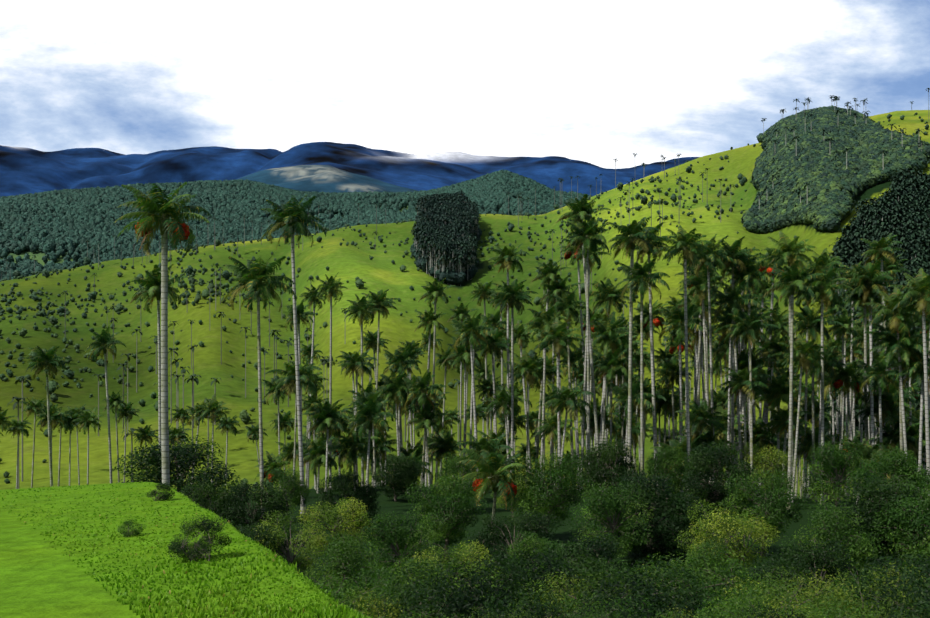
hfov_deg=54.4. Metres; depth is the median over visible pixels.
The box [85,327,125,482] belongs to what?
palm tree
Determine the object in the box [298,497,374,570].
bush
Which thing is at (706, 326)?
wax palm trunk
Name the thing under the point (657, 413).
palm tree
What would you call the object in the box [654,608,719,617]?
shrub
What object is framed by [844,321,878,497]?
wax palm trunk
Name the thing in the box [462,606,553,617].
shrub
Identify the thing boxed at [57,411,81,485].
wax palm trunk
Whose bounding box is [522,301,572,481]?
palm tree
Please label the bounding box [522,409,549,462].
wax palm trunk
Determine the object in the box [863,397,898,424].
wax palm trunk
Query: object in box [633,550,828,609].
shrub
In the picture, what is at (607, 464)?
bush
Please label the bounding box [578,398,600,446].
palm tree
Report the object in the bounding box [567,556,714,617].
shrub
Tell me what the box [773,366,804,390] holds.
wax palm trunk
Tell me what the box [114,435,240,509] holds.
bush
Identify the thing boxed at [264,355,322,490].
palm tree
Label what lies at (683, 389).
wax palm trunk
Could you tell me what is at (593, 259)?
wax palm trunk
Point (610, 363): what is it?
palm tree
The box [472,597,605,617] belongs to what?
shrub
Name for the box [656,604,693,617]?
shrub
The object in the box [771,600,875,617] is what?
shrub
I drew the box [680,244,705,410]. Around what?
wax palm trunk
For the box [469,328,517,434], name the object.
palm tree
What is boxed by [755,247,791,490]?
wax palm trunk
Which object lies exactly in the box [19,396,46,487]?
wax palm trunk
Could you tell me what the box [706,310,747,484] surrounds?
wax palm trunk
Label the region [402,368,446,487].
palm tree
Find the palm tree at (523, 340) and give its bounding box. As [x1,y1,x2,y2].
[504,320,538,468]
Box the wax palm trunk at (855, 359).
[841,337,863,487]
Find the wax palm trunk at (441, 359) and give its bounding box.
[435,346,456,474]
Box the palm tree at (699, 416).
[675,400,729,442]
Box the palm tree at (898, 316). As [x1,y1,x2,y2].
[863,287,928,457]
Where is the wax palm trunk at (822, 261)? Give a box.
[800,248,848,498]
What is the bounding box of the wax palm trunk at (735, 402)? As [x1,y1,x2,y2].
[717,391,762,418]
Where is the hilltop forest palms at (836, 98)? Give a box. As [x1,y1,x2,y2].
[756,95,923,209]
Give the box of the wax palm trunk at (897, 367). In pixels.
[890,359,917,406]
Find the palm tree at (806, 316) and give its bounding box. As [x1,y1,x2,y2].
[780,305,843,499]
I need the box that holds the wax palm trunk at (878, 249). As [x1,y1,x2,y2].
[859,233,904,426]
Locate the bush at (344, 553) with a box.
[303,531,393,606]
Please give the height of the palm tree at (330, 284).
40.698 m
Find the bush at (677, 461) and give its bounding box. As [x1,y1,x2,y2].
[645,446,693,498]
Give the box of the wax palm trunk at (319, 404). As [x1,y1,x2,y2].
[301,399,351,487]
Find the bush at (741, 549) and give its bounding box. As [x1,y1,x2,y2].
[674,499,779,574]
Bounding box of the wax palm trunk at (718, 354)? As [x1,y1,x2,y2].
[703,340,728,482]
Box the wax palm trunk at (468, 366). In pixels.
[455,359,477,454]
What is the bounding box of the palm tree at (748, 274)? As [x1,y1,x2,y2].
[726,255,775,470]
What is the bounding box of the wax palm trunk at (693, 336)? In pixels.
[683,317,718,428]
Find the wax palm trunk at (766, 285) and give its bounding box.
[750,279,778,483]
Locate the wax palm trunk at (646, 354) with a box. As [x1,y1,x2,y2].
[631,339,650,451]
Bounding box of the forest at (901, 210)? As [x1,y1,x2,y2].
[825,168,929,436]
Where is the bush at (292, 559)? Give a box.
[249,510,326,576]
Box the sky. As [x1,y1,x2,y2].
[0,0,929,168]
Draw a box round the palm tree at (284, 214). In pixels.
[260,195,325,513]
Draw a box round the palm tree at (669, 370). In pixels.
[650,357,696,491]
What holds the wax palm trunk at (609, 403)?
on the terrain ground at (40, 576)
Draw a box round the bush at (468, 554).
[412,539,507,588]
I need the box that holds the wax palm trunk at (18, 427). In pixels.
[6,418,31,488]
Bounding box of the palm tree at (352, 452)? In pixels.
[325,427,380,489]
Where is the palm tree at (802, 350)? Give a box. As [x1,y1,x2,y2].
[772,334,828,502]
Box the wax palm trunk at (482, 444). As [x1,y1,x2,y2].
[458,432,513,470]
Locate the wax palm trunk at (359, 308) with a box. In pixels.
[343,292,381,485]
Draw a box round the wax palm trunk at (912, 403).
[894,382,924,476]
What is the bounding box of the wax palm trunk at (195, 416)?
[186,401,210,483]
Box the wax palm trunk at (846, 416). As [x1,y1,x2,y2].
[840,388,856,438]
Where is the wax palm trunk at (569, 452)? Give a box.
[562,449,584,468]
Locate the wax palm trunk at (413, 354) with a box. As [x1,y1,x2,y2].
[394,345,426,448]
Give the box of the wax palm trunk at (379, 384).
[372,376,390,471]
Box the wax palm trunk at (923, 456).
[887,444,925,471]
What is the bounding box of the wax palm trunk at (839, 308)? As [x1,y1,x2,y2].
[818,292,848,433]
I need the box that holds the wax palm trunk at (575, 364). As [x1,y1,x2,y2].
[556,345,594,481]
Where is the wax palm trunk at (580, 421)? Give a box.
[578,409,605,451]
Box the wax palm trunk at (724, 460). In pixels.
[691,432,736,481]
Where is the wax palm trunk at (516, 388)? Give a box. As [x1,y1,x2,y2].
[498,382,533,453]
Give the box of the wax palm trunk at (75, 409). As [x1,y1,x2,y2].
[65,404,87,484]
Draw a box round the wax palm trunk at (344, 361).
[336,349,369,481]
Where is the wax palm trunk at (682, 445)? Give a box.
[650,430,704,487]
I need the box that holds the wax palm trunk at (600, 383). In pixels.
[594,368,614,489]
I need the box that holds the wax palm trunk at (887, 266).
[864,254,909,445]
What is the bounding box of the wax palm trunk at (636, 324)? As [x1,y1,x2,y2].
[625,314,659,469]
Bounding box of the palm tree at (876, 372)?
[856,357,907,475]
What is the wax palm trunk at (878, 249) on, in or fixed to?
on the terrain ground at (40, 576)
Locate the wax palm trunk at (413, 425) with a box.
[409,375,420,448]
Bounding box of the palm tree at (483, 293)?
[469,281,498,478]
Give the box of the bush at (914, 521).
[870,475,929,562]
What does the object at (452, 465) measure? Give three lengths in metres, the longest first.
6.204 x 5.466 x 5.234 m
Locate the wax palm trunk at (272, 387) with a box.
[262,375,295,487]
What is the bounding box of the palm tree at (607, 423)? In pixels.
[584,404,623,437]
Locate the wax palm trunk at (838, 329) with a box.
[828,311,863,493]
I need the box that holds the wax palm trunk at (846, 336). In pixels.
[826,315,860,494]
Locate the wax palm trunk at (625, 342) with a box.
[595,331,647,457]
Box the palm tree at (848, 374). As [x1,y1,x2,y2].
[824,359,867,496]
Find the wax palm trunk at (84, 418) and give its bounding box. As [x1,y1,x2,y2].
[72,407,105,484]
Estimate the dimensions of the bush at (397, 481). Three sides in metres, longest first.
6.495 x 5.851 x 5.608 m
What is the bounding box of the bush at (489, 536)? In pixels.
[467,509,559,581]
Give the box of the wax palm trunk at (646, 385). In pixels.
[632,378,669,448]
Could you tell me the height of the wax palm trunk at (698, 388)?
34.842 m
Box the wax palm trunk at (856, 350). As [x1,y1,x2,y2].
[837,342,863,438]
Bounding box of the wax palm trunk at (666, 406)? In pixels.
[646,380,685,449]
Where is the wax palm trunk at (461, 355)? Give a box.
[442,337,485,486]
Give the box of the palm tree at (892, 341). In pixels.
[865,320,929,460]
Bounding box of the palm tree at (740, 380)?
[719,364,771,473]
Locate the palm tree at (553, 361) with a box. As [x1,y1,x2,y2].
[542,289,564,484]
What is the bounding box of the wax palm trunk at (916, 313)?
[909,288,929,471]
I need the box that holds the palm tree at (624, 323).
[599,313,639,458]
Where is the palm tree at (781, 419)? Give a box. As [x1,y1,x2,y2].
[764,402,811,492]
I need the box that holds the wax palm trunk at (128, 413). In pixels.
[112,402,140,482]
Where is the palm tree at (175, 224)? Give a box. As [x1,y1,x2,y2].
[114,182,211,485]
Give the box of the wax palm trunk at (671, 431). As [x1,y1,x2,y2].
[670,429,683,491]
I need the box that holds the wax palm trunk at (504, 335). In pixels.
[498,324,517,407]
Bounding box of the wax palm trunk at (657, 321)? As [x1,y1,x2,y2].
[633,300,669,450]
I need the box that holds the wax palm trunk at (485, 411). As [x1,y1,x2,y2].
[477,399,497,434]
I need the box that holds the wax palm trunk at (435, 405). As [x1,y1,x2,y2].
[406,390,443,486]
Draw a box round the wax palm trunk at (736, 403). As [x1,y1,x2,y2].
[734,297,763,465]
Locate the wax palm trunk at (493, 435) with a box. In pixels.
[477,428,520,461]
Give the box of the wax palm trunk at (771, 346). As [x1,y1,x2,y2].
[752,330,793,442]
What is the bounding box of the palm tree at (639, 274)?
[619,255,669,500]
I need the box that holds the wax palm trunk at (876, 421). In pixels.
[859,350,896,443]
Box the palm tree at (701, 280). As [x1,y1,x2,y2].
[677,266,728,488]
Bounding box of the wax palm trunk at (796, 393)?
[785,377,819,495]
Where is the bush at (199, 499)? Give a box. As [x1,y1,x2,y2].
[179,479,246,527]
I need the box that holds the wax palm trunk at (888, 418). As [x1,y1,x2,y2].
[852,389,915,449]
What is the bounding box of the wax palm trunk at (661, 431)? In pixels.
[646,427,666,443]
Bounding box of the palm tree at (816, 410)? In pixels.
[793,397,838,498]
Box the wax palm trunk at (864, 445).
[845,438,888,471]
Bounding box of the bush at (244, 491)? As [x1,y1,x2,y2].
[216,480,292,530]
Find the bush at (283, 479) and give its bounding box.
[266,466,310,521]
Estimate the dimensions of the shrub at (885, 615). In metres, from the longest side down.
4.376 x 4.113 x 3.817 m
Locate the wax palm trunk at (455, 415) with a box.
[444,406,461,475]
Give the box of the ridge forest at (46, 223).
[0,170,592,280]
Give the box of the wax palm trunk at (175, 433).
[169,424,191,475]
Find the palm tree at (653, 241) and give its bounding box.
[624,222,675,485]
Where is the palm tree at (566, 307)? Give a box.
[547,287,590,481]
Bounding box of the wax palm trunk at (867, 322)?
[845,320,878,438]
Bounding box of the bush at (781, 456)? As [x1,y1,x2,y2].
[738,442,797,498]
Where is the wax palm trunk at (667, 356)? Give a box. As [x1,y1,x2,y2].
[654,348,684,444]
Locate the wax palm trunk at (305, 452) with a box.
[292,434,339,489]
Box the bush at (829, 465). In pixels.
[797,440,876,514]
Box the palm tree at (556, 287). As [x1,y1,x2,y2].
[540,274,581,483]
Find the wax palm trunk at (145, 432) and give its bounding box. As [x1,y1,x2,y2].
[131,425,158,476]
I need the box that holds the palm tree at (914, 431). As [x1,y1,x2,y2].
[891,418,929,463]
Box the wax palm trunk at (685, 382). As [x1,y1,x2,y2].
[669,303,699,491]
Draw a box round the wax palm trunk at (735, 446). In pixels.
[717,433,738,468]
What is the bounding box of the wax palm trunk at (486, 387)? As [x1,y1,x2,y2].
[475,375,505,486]
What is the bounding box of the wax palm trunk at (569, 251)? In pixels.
[557,233,591,479]
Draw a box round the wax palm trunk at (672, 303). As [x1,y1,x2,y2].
[664,296,683,440]
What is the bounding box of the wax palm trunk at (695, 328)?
[677,289,704,472]
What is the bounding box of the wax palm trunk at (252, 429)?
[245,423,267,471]
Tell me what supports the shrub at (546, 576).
on the terrain ground at (40, 576)
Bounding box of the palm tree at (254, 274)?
[222,255,295,510]
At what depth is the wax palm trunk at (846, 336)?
155.05 m
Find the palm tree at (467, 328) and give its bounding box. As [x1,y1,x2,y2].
[450,310,494,470]
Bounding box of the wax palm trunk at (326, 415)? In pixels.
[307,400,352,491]
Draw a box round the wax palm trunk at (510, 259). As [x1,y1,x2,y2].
[487,243,529,456]
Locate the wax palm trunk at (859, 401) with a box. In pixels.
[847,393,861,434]
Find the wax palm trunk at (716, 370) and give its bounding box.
[708,360,724,390]
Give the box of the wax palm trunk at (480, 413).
[461,401,489,481]
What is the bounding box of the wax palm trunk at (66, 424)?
[53,410,73,485]
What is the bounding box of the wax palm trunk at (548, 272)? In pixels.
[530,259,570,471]
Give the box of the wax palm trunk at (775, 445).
[738,438,793,477]
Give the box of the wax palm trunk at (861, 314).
[856,306,877,437]
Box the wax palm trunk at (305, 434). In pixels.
[303,422,319,486]
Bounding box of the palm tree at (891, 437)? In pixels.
[869,421,919,456]
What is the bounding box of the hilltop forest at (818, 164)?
[741,105,929,233]
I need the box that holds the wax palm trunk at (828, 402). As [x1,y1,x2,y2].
[810,399,838,426]
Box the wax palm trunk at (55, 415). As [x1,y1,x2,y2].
[34,404,69,451]
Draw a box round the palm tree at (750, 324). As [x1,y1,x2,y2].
[720,308,778,497]
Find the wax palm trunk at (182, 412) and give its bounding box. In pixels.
[169,405,192,482]
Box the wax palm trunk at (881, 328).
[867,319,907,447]
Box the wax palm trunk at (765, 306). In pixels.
[753,297,770,405]
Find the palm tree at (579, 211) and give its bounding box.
[556,194,610,491]
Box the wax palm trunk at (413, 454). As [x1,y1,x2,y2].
[384,448,432,493]
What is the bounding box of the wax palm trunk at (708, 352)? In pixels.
[693,336,714,397]
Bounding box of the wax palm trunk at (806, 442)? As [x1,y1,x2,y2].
[793,425,840,494]
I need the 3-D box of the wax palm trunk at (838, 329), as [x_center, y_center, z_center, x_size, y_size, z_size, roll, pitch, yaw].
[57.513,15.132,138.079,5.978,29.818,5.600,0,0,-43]
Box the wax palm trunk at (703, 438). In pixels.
[675,424,736,473]
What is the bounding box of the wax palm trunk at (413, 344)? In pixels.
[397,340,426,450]
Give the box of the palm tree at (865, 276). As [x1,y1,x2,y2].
[840,258,900,459]
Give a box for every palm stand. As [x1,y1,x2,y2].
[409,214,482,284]
[824,311,878,448]
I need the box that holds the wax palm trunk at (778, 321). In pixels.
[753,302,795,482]
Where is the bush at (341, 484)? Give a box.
[314,468,380,524]
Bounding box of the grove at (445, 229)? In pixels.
[411,191,480,285]
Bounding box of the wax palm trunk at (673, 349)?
[663,333,694,357]
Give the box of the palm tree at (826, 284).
[798,262,851,504]
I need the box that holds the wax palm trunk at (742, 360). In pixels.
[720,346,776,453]
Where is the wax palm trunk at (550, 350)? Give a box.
[547,338,570,357]
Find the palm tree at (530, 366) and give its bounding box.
[501,349,550,487]
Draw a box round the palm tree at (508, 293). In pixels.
[490,280,537,465]
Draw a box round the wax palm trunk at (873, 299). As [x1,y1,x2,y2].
[843,274,891,440]
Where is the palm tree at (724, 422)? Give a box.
[703,402,748,492]
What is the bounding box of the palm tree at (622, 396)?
[608,376,654,462]
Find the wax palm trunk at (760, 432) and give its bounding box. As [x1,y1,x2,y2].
[735,417,787,484]
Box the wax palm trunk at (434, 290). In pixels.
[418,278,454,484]
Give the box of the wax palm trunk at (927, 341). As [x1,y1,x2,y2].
[914,330,929,350]
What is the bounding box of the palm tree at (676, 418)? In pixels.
[660,395,689,482]
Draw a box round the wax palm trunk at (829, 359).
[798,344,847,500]
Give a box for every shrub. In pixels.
[117,518,145,536]
[145,482,174,500]
[166,513,231,560]
[310,565,407,617]
[316,572,372,615]
[324,588,354,608]
[340,586,415,617]
[361,558,560,617]
[364,552,526,617]
[369,570,484,617]
[398,573,575,617]
[398,608,464,617]
[419,608,445,617]
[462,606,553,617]
[469,546,637,617]
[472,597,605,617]
[497,557,644,617]
[511,569,690,617]
[558,589,661,617]
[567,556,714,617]
[572,589,663,617]
[572,607,636,617]
[613,554,710,617]
[620,552,739,615]
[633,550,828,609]
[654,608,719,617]
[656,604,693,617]
[665,611,694,617]
[673,571,769,610]
[685,585,803,617]
[694,586,849,617]
[708,573,885,617]
[721,566,904,617]
[729,587,843,617]
[732,599,837,617]
[736,594,900,617]
[742,601,808,617]
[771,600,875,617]
[784,559,925,617]
[798,584,925,617]
[813,575,929,616]
[846,554,929,617]
[864,568,929,617]
[886,553,929,617]
[887,599,929,617]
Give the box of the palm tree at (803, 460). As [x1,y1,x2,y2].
[800,386,819,491]
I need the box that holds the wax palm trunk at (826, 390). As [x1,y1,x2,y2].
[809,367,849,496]
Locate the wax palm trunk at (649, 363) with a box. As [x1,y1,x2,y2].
[635,349,658,421]
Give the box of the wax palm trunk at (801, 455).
[786,436,816,496]
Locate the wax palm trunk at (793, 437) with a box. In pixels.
[780,423,810,451]
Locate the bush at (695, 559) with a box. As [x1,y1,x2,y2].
[662,540,748,598]
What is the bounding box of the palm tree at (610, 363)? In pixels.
[590,348,634,448]
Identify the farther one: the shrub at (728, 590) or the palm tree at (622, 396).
the palm tree at (622, 396)
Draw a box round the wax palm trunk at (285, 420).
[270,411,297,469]
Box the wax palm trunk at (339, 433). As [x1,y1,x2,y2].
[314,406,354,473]
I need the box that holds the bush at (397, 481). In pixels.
[370,453,425,501]
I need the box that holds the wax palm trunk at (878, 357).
[857,345,896,377]
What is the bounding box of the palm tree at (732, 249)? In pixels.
[712,236,759,485]
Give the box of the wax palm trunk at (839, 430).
[831,423,848,498]
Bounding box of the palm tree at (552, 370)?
[524,355,567,487]
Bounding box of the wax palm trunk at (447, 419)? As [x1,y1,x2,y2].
[427,409,456,475]
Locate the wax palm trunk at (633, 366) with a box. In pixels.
[615,355,639,463]
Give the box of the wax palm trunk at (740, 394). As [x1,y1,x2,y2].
[711,296,766,441]
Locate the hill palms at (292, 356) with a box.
[0,88,929,488]
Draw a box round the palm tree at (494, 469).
[456,447,533,519]
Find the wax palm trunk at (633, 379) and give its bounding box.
[608,362,644,456]
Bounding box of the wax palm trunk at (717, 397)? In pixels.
[700,388,736,415]
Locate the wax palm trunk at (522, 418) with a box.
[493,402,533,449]
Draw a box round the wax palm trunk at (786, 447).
[775,438,800,464]
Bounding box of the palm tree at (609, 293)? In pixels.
[582,278,634,443]
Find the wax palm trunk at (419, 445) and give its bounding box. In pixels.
[396,437,438,478]
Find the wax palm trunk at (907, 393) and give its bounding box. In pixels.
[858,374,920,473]
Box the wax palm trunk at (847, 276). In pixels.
[835,261,864,500]
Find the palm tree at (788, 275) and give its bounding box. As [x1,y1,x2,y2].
[763,260,825,508]
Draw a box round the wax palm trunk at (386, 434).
[381,419,392,445]
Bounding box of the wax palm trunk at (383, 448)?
[351,428,400,485]
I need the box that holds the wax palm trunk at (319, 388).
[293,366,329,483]
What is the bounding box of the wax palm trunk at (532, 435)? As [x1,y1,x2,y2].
[530,415,549,461]
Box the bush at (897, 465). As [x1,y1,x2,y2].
[845,444,929,514]
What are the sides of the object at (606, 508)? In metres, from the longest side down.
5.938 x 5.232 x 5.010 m
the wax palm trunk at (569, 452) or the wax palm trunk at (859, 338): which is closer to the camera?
the wax palm trunk at (859, 338)
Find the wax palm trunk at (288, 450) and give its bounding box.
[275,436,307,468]
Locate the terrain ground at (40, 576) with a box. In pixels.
[0,110,929,617]
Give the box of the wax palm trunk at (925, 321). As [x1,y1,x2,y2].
[911,312,929,343]
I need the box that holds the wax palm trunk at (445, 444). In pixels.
[428,431,468,473]
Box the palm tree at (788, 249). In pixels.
[760,231,815,498]
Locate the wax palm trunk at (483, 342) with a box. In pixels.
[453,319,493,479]
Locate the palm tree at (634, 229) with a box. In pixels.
[606,216,660,498]
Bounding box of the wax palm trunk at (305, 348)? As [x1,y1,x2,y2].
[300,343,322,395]
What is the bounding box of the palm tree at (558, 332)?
[529,317,584,456]
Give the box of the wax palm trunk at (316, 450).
[296,436,341,492]
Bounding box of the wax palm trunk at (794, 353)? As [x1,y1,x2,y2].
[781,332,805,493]
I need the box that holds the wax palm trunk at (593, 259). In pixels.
[572,239,611,489]
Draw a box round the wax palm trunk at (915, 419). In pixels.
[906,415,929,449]
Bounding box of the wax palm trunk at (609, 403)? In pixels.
[599,379,610,480]
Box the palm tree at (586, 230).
[563,217,609,463]
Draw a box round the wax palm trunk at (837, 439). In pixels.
[825,432,858,499]
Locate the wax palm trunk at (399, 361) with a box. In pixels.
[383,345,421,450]
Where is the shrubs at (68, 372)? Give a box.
[0,112,928,496]
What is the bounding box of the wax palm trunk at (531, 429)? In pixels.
[524,411,545,446]
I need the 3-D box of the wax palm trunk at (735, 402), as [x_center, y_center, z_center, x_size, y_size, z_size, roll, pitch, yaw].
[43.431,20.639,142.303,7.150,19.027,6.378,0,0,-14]
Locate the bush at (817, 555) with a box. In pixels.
[748,539,865,603]
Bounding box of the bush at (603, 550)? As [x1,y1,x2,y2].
[531,533,623,586]
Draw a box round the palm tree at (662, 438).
[652,429,679,450]
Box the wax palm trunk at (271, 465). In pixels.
[255,451,290,485]
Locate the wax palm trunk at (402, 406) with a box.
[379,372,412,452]
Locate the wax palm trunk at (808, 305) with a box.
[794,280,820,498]
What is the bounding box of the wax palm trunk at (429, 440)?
[418,429,446,485]
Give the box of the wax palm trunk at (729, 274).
[720,247,764,479]
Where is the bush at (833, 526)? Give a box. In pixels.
[780,501,882,579]
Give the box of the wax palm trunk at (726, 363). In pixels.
[709,342,737,438]
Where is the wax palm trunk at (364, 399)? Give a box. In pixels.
[351,388,393,486]
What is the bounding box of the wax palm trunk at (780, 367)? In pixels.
[765,356,795,442]
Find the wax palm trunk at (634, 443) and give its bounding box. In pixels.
[609,344,639,471]
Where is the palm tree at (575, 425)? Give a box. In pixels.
[560,351,581,489]
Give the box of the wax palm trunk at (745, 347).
[734,294,774,473]
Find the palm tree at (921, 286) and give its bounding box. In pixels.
[887,268,929,489]
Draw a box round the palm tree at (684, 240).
[655,225,712,489]
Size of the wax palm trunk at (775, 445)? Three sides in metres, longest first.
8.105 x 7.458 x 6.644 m
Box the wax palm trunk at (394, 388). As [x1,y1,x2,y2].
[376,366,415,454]
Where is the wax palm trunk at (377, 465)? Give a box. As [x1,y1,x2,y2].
[369,458,388,485]
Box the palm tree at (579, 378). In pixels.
[562,367,586,480]
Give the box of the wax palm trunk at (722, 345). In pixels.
[712,334,747,458]
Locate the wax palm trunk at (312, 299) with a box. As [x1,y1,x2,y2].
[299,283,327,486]
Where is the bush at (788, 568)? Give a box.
[724,555,825,607]
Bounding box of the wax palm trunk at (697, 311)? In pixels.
[680,290,720,434]
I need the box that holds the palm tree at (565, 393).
[543,380,594,476]
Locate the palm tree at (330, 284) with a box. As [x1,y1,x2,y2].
[315,272,347,486]
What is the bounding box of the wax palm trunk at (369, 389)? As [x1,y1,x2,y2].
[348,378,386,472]
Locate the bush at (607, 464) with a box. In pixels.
[570,436,644,501]
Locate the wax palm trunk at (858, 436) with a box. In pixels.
[855,428,878,445]
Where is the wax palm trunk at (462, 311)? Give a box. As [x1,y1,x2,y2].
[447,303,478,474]
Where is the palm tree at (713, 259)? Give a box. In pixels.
[682,234,735,495]
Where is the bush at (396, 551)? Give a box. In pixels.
[359,510,438,584]
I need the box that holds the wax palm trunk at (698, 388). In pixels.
[674,263,726,430]
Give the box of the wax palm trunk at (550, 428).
[532,411,579,484]
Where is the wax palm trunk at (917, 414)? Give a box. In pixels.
[905,404,929,426]
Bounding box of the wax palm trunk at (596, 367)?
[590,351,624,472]
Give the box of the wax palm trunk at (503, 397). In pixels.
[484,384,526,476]
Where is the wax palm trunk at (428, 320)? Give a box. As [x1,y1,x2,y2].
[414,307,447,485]
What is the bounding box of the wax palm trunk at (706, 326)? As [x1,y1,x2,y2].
[692,263,723,486]
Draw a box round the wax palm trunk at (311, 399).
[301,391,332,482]
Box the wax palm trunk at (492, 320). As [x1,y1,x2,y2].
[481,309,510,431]
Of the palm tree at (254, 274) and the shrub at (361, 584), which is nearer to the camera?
the shrub at (361, 584)
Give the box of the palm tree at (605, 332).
[582,311,628,445]
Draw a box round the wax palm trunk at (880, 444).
[858,442,916,484]
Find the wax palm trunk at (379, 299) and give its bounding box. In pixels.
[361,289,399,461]
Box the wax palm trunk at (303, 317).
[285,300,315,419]
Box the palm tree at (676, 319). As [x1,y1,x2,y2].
[659,301,706,491]
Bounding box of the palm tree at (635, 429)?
[604,413,652,448]
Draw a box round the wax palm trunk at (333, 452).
[316,436,341,459]
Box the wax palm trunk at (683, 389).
[674,385,693,401]
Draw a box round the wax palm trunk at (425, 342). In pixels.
[419,332,443,368]
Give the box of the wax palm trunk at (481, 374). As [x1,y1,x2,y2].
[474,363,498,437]
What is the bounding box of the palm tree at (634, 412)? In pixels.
[626,402,650,469]
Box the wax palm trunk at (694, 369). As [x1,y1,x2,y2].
[680,300,714,392]
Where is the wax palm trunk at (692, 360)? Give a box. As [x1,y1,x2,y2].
[688,350,709,373]
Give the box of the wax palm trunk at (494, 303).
[487,290,509,433]
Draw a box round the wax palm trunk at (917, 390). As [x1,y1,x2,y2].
[889,377,920,405]
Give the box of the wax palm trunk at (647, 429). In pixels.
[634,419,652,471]
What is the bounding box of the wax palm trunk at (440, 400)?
[431,387,449,478]
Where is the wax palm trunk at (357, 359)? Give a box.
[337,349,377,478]
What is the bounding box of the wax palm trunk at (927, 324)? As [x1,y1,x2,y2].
[912,314,929,476]
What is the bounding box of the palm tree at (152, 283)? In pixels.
[129,264,190,479]
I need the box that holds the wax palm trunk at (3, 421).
[0,409,17,430]
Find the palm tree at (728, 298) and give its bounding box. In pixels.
[709,277,761,479]
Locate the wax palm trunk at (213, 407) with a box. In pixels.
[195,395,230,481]
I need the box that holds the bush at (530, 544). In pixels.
[506,531,566,581]
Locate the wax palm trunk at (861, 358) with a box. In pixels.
[847,355,883,445]
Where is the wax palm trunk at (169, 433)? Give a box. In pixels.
[154,423,175,444]
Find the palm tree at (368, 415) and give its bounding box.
[347,394,396,488]
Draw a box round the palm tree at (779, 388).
[752,375,807,495]
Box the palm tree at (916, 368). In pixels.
[889,347,929,487]
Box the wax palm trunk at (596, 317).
[577,308,605,437]
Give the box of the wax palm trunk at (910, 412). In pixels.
[897,332,928,426]
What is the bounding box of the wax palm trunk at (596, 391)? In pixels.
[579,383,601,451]
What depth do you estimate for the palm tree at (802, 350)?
101.92 m
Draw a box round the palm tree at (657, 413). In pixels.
[643,389,675,489]
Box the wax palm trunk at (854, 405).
[849,368,862,433]
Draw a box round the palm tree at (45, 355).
[23,346,70,486]
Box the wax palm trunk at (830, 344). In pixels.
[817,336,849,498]
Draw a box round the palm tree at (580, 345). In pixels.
[570,340,598,455]
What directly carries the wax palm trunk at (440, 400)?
on the terrain ground at (40, 576)
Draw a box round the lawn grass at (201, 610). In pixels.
[0,482,379,617]
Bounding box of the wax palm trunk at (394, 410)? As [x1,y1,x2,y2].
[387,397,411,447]
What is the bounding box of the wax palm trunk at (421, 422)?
[404,403,449,487]
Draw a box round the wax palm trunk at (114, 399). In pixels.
[103,389,129,481]
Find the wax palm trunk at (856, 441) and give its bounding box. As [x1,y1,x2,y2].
[837,436,878,504]
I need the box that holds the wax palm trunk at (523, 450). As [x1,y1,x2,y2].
[515,440,545,466]

